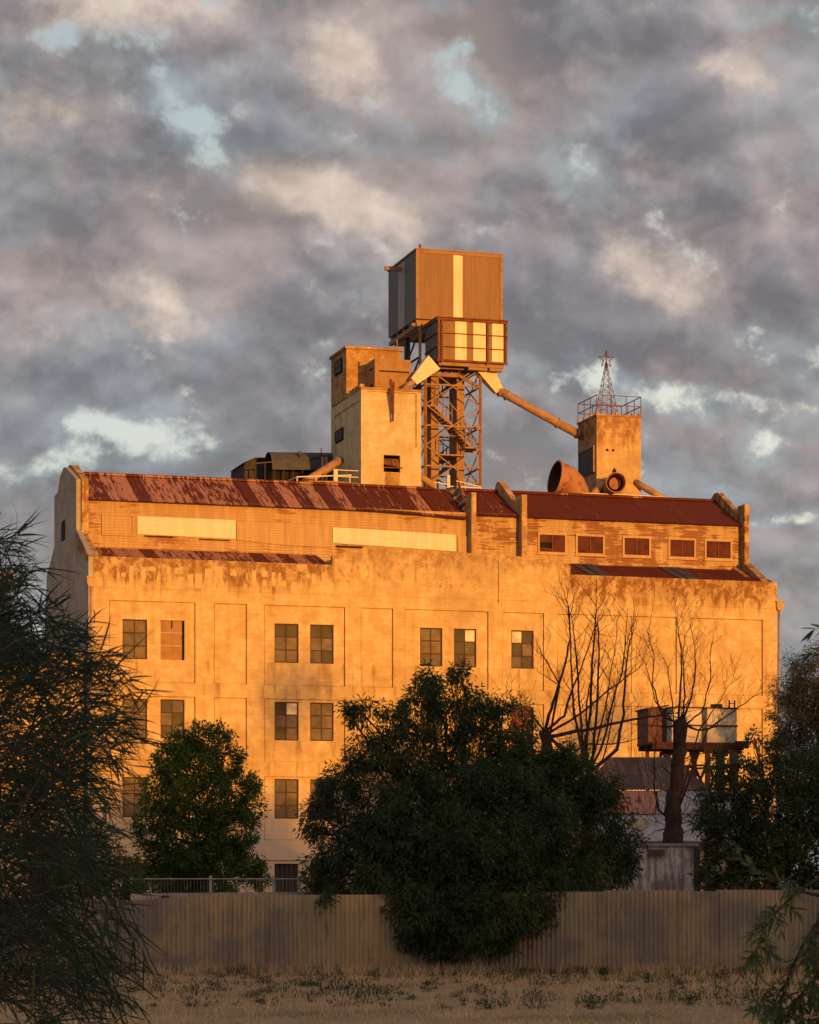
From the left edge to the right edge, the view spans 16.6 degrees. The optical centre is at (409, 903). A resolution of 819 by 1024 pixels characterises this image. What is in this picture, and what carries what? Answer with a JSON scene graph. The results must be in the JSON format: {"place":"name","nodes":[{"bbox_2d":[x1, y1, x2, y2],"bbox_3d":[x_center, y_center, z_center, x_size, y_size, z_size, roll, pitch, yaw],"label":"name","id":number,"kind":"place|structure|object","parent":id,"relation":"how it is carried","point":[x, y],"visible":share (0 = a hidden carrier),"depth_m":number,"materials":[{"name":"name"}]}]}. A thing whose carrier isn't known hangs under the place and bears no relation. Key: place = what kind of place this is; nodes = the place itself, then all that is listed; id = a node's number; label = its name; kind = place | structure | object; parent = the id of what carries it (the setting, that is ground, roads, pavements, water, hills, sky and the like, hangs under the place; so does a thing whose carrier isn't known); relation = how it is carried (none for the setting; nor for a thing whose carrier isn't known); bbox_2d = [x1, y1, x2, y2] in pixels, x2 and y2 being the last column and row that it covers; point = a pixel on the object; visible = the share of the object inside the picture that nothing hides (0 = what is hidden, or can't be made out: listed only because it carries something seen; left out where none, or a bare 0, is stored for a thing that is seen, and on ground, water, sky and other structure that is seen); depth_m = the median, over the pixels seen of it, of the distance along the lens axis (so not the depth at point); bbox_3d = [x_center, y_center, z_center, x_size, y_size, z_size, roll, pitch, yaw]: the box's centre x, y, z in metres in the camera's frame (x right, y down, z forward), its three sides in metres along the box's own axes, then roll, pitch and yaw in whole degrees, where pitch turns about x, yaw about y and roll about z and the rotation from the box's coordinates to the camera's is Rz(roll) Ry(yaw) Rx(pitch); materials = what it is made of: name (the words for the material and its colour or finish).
{"place":"outdoors","nodes":[
{"label":"outdoors","id":0,"kind":"place"},
{"bbox_2d":[0,652,83,898],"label":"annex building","id":1,"kind":"structure","parent":0,"point":[26,722],"depth_m":119.90,"materials":[{"name":"concrete"}]},
{"bbox_2d":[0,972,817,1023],"bbox_3d":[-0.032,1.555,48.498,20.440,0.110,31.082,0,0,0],"label":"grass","id":2,"kind":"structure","parent":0,"point":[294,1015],"depth_m":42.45,"materials":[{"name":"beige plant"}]},
{"bbox_2d":[0,972,818,1023],"bbox_3d":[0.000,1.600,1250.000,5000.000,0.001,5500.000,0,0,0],"label":"ground","id":3,"kind":"structure","parent":0,"point":[440,1022],"depth_m":41.39,"materials":[{"name":"beige plant"}]},
{"bbox_2d":[0,507,176,1023],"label":"wattle","id":4,"kind":"object","parent":3,"relation":"on","point":[28,664],"visible":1,"depth_m":9.37,"materials":[{"name":"green plant"}]},
{"bbox_2d":[30,826,146,900],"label":"shrub","id":5,"kind":"object","parent":3,"relation":"on","point":[133,870],"visible":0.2,"depth_m":69.88,"materials":[{"name":"green plant"}]},
{"bbox_2d":[125,717,271,892],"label":"round tree","id":6,"kind":"object","parent":3,"relation":"on","point":[199,856],"visible":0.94,"depth_m":87.52,"materials":[{"name":"green plant"}]},
{"bbox_2d":[130,876,300,897],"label":"fence","id":7,"kind":"object","parent":3,"relation":"on","point":[210,878],"visible":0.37,"depth_m":77.98,"materials":[{"name":"grey metal"}]},
{"bbox_2d":[131,892,308,899],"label":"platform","id":8,"kind":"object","parent":3,"relation":"on","point":[157,895],"visible":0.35,"depth_m":66.50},
{"bbox_2d":[288,469,359,504],"bbox_3d":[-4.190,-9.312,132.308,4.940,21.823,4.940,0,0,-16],"label":"railing","id":9,"kind":"object","parent":3,"relation":"on","point":[335,475],"visible":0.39,"depth_m":130.56,"materials":[{"name":"metal"}]},
{"bbox_2d":[230,448,332,480],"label":"conveyor gallery","id":10,"kind":"object","parent":9,"relation":"attached to","point":[286,466],"visible":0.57,"depth_m":135.40,"materials":[{"name":"metal"}]},
{"bbox_2d":[302,456,343,480],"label":"dust pipe","id":11,"kind":"object","parent":9,"relation":"on","point":[334,463],"visible":0.91,"depth_m":131.93,"materials":[{"name":"metal"}]},
{"bbox_2d":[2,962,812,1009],"bbox_3d":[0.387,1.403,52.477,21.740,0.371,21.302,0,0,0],"label":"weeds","id":12,"kind":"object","parent":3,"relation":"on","point":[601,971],"visible":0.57,"depth_m":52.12,"materials":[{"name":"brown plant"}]},
{"bbox_2d":[0,890,818,974],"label":"corrugated fence","id":13,"kind":"object","parent":3,"relation":"on","point":[609,927],"visible":0.66,"depth_m":62.99,"materials":[{"name":"grey metal"}]},
{"bbox_2d":[0,958,818,1020],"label":"tall straw","id":14,"kind":"object","parent":3,"relation":"on","point":[347,970],"visible":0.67,"depth_m":49.65,"materials":[{"name":"beige plant"}]},
{"bbox_2d":[45,465,784,899],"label":"flour mill","id":15,"kind":"object","parent":3,"relation":"on","point":[277,619],"visible":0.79,"depth_m":124.79,"materials":[{"name":"concrete"}]},
{"bbox_2d":[102,513,133,535],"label":"blind window frame","id":16,"kind":"structure","parent":15,"relation":"in","point":[132,515],"depth_m":123.42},
{"bbox_2d":[123,619,146,658],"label":"window","id":17,"kind":"structure","parent":15,"relation":"in","point":[134,630],"depth_m":120.68,"materials":[{"name":"grey glass"}]},
{"bbox_2d":[123,699,146,737],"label":"window","id":18,"kind":"structure","parent":15,"relation":"in","point":[144,724],"depth_m":120.71,"materials":[{"name":"grey glass"}]},
{"bbox_2d":[123,777,146,816],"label":"window","id":19,"kind":"structure","parent":15,"relation":"in","point":[129,797],"depth_m":120.62,"materials":[{"name":"grey glass"}]},
{"bbox_2d":[161,620,183,659],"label":"boarded window","id":20,"kind":"structure","parent":15,"relation":"in","point":[172,632],"depth_m":121.13,"materials":[{"name":"wood"}]},
{"bbox_2d":[161,699,183,738],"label":"window","id":21,"kind":"structure","parent":15,"relation":"in","point":[172,711],"depth_m":121.13,"materials":[{"name":"grey glass"}]},
{"bbox_2d":[275,623,297,662],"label":"window","id":22,"kind":"structure","parent":15,"relation":"in","point":[286,635],"depth_m":122.55,"materials":[{"name":"grey glass"}]},
{"bbox_2d":[275,702,297,740],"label":"window","id":23,"kind":"structure","parent":15,"relation":"in","point":[286,713],"depth_m":122.55,"materials":[{"name":"grey glass"}]},
{"bbox_2d":[275,779,297,818],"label":"window","id":24,"kind":"structure","parent":15,"relation":"in","point":[286,790],"depth_m":122.52,"materials":[{"name":"grey glass"}]},
{"bbox_2d":[310,625,332,663],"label":"window","id":25,"kind":"structure","parent":15,"relation":"in","point":[321,636],"depth_m":122.97,"materials":[{"name":"grey glass"}]},
{"bbox_2d":[310,703,332,740],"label":"window","id":26,"kind":"structure","parent":15,"relation":"in","point":[321,716],"depth_m":122.97,"materials":[{"name":"grey glass"}]},
{"bbox_2d":[310,779,332,818],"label":"window","id":27,"kind":"structure","parent":15,"relation":"in","point":[312,786],"depth_m":122.91,"materials":[{"name":"grey glass"}]},
{"bbox_2d":[329,340,422,507],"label":"lift tower","id":28,"kind":"structure","parent":15,"relation":"on","point":[375,423],"depth_m":131.53,"materials":[{"name":"concrete"}]},
{"bbox_2d":[334,358,341,375],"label":"window","id":29,"kind":"structure","parent":28,"relation":"in","point":[338,364],"depth_m":134.68,"materials":[{"name":"grey glass"}]},
{"bbox_2d":[335,428,342,442],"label":"window","id":30,"kind":"structure","parent":28,"relation":"in","point":[339,433],"depth_m":134.50,"materials":[{"name":"grey glass"}]},
{"bbox_2d":[421,473,433,486],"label":"dust pipe","id":31,"kind":"object","parent":28,"relation":"attached to","point":[427,481],"visible":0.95,"depth_m":132.28,"materials":[{"name":"metal"}]},
{"bbox_2d":[420,628,441,666],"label":"window","id":32,"kind":"structure","parent":15,"relation":"in","point":[430,638],"depth_m":124.39,"materials":[{"name":"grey glass"}]},
{"bbox_2d":[420,708,441,740],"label":"window","id":33,"kind":"structure","parent":15,"relation":"in","point":[420,708],"depth_m":124.45,"materials":[{"name":"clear glass"}]},
{"bbox_2d":[423,475,480,511],"bbox_3d":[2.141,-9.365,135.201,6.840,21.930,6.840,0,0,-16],"label":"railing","id":34,"kind":"object","parent":15,"relation":"on","point":[448,483],"visible":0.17,"depth_m":133.09,"materials":[{"name":"metal"}]},
{"bbox_2d":[454,629,475,666],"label":"window","id":35,"kind":"structure","parent":15,"relation":"in","point":[464,639],"depth_m":124.85,"materials":[{"name":"grey glass"}]},
{"bbox_2d":[454,706,475,743],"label":"window","id":36,"kind":"structure","parent":15,"relation":"in","point":[462,706],"depth_m":124.90,"materials":[{"name":"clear glass"}]},
{"bbox_2d":[511,630,532,668],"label":"window","id":37,"kind":"structure","parent":15,"relation":"in","point":[519,640],"depth_m":125.58,"materials":[{"name":"grey glass"}]},
{"bbox_2d":[511,707,532,739],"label":"boarded window","id":38,"kind":"structure","parent":15,"relation":"in","point":[518,721],"depth_m":125.61,"materials":[{"name":"brown wood"}]},
{"bbox_2d":[536,532,567,555],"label":"louvre window","id":39,"kind":"structure","parent":15,"relation":"in","point":[548,543],"depth_m":129.10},
{"bbox_2d":[547,460,588,492],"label":"ventilator cowl","id":40,"kind":"object","parent":15,"relation":"on","point":[564,478],"visible":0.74,"depth_m":133.15,"materials":[{"name":"orange metal"}]},
{"bbox_2d":[575,534,605,556],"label":"louvre window","id":41,"kind":"structure","parent":15,"relation":"in","point":[590,545],"depth_m":129.60,"materials":[{"name":"red wood"}]},
{"bbox_2d":[577,394,641,494],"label":"concrete tower","id":42,"kind":"structure","parent":15,"relation":"on","point":[608,444],"depth_m":134.59,"materials":[{"name":"concrete"}]},
{"bbox_2d":[590,478,608,492],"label":"dust pipe","id":43,"kind":"object","parent":42,"relation":"attached to","point":[598,488],"visible":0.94,"depth_m":133.71,"materials":[{"name":"metal"}]},
{"bbox_2d":[595,351,618,414],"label":"star mast","id":44,"kind":"object","parent":42,"relation":"on","point":[606,368],"visible":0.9,"depth_m":135.67,"materials":[{"name":"metal"}]},
{"bbox_2d":[602,472,625,493],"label":"ventilator cowl","id":45,"kind":"object","parent":15,"relation":"on","point":[616,481],"visible":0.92,"depth_m":133.45,"materials":[{"name":"orange metal"}]},
{"bbox_2d":[585,493,677,497],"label":"roof rail","id":46,"kind":"object","parent":15,"relation":"on","point":[623,494],"visible":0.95,"depth_m":133.55,"materials":[{"name":"metal"}]},
{"bbox_2d":[621,536,651,558],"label":"louvre window","id":47,"kind":"structure","parent":15,"relation":"in","point":[632,546],"depth_m":130.24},
{"bbox_2d":[633,479,666,496],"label":"dust pipe","id":48,"kind":"object","parent":15,"relation":"on","point":[645,488],"visible":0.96,"depth_m":134.43,"materials":[{"name":"metal"}]},
{"bbox_2d":[667,538,696,559],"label":"louvre window","id":49,"kind":"structure","parent":15,"relation":"in","point":[678,548],"depth_m":130.87,"materials":[{"name":"red wood"}]},
{"bbox_2d":[703,539,733,561],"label":"louvre window","id":50,"kind":"structure","parent":15,"relation":"in","point":[714,549],"depth_m":131.39,"materials":[{"name":"red wood"}]},
{"bbox_2d":[291,656,652,967],"bbox_3d":[1.736,-2.093,64.406,8.379,7.423,5.369,0,0,-16],"label":"pepper tree","id":51,"kind":"object","parent":3,"relation":"on","point":[460,846],"visible":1,"depth_m":64.30,"materials":[{"name":"green plant"}]},
{"bbox_2d":[506,694,545,752],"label":"sapling","id":52,"kind":"object","parent":3,"relation":"on","point":[521,715],"visible":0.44,"depth_m":71.00,"materials":[{"name":"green plant"}]},
{"bbox_2d":[539,568,651,869],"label":"dead tree","id":53,"kind":"object","parent":3,"relation":"on","point":[583,742],"visible":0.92,"depth_m":76.04,"materials":[{"name":"brown wood"}]},
{"bbox_2d":[486,563,706,844],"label":"dead tree","id":54,"kind":"object","parent":3,"relation":"on","point":[547,736],"visible":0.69,"depth_m":78.00,"materials":[{"name":"brown wood"}]},
{"bbox_2d":[597,843,699,890],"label":"white shed","id":55,"kind":"structure","parent":3,"relation":"on","point":[667,866],"depth_m":73.00,"materials":[{"name":"metal"}]},
{"bbox_2d":[630,817,648,842],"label":"roof ventilator","id":56,"kind":"object","parent":55,"relation":"on","point":[642,824],"visible":0.72,"depth_m":73.48,"materials":[{"name":"silver metal"}]},
{"bbox_2d":[597,791,758,890],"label":"iron shed","id":57,"kind":"structure","parent":3,"relation":"on","point":[633,800],"depth_m":87.18,"materials":[{"name":"grey metal"}]},
{"bbox_2d":[597,757,733,840],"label":"iron shed","id":58,"kind":"structure","parent":57,"relation":"attached to","point":[629,766],"depth_m":93.45,"materials":[{"name":"grey metal"}]},
{"bbox_2d":[637,741,748,790],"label":"tank stand","id":59,"kind":"object","parent":3,"relation":"on","point":[667,750],"visible":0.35,"depth_m":100.36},
{"bbox_2d":[635,705,668,790],"bbox_3d":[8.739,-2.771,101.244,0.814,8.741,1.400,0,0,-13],"label":"water tank","id":60,"kind":"object","parent":59,"relation":"on","point":[641,729],"visible":0.49,"depth_m":100.66,"materials":[{"name":"paint"}]},
{"bbox_2d":[667,707,701,741],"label":"water tank","id":61,"kind":"object","parent":59,"relation":"on","point":[696,722],"visible":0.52,"depth_m":100.29,"materials":[{"name":"white metal"}]},
{"bbox_2d":[702,700,737,742],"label":"water tank","id":62,"kind":"object","parent":59,"relation":"on","point":[726,727],"visible":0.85,"depth_m":100.55,"materials":[{"name":"metal"}]},
{"bbox_2d":[615,584,791,842],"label":"dead tree","id":63,"kind":"object","parent":3,"relation":"on","point":[673,832],"visible":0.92,"depth_m":78.86,"materials":[{"name":"brown wood"}]},
{"bbox_2d":[683,724,818,890],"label":"leafy tree","id":64,"kind":"object","parent":3,"relation":"on","point":[784,842],"visible":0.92,"depth_m":68.57,"materials":[{"name":"green plant"}]},
{"bbox_2d":[725,624,818,1023],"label":"young pepper tree","id":65,"kind":"object","parent":3,"relation":"on","point":[811,949],"visible":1,"depth_m":8.98,"materials":[{"name":"leaf"},{"name":"twig bark"}]},
{"bbox_2d":[762,635,818,811],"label":"feathery tree","id":66,"kind":"object","parent":3,"relation":"on","point":[794,697],"visible":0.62,"depth_m":97.91,"materials":[{"name":"green plant"}]},
{"bbox_2d":[0,0,818,889],"label":"sky","id":67,"kind":"structure","parent":0,"point":[203,203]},
{"bbox_2d":[384,244,508,488],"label":"steel tower","id":68,"kind":"structure","parent":0,"point":[445,307],"depth_m":134.50,"materials":[{"name":"metal"}]},
{"bbox_2d":[401,355,439,388],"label":"grain chute","id":69,"kind":"object","parent":68,"relation":"attached to","point":[427,367],"visible":1,"depth_m":132.34,"materials":[{"name":"paint"}]},
{"bbox_2d":[475,368,583,440],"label":"grain chute","id":70,"kind":"object","parent":68,"relation":"attached to","point":[491,382],"visible":1,"depth_m":134.71,"materials":[{"name":"paint"}]}
]}

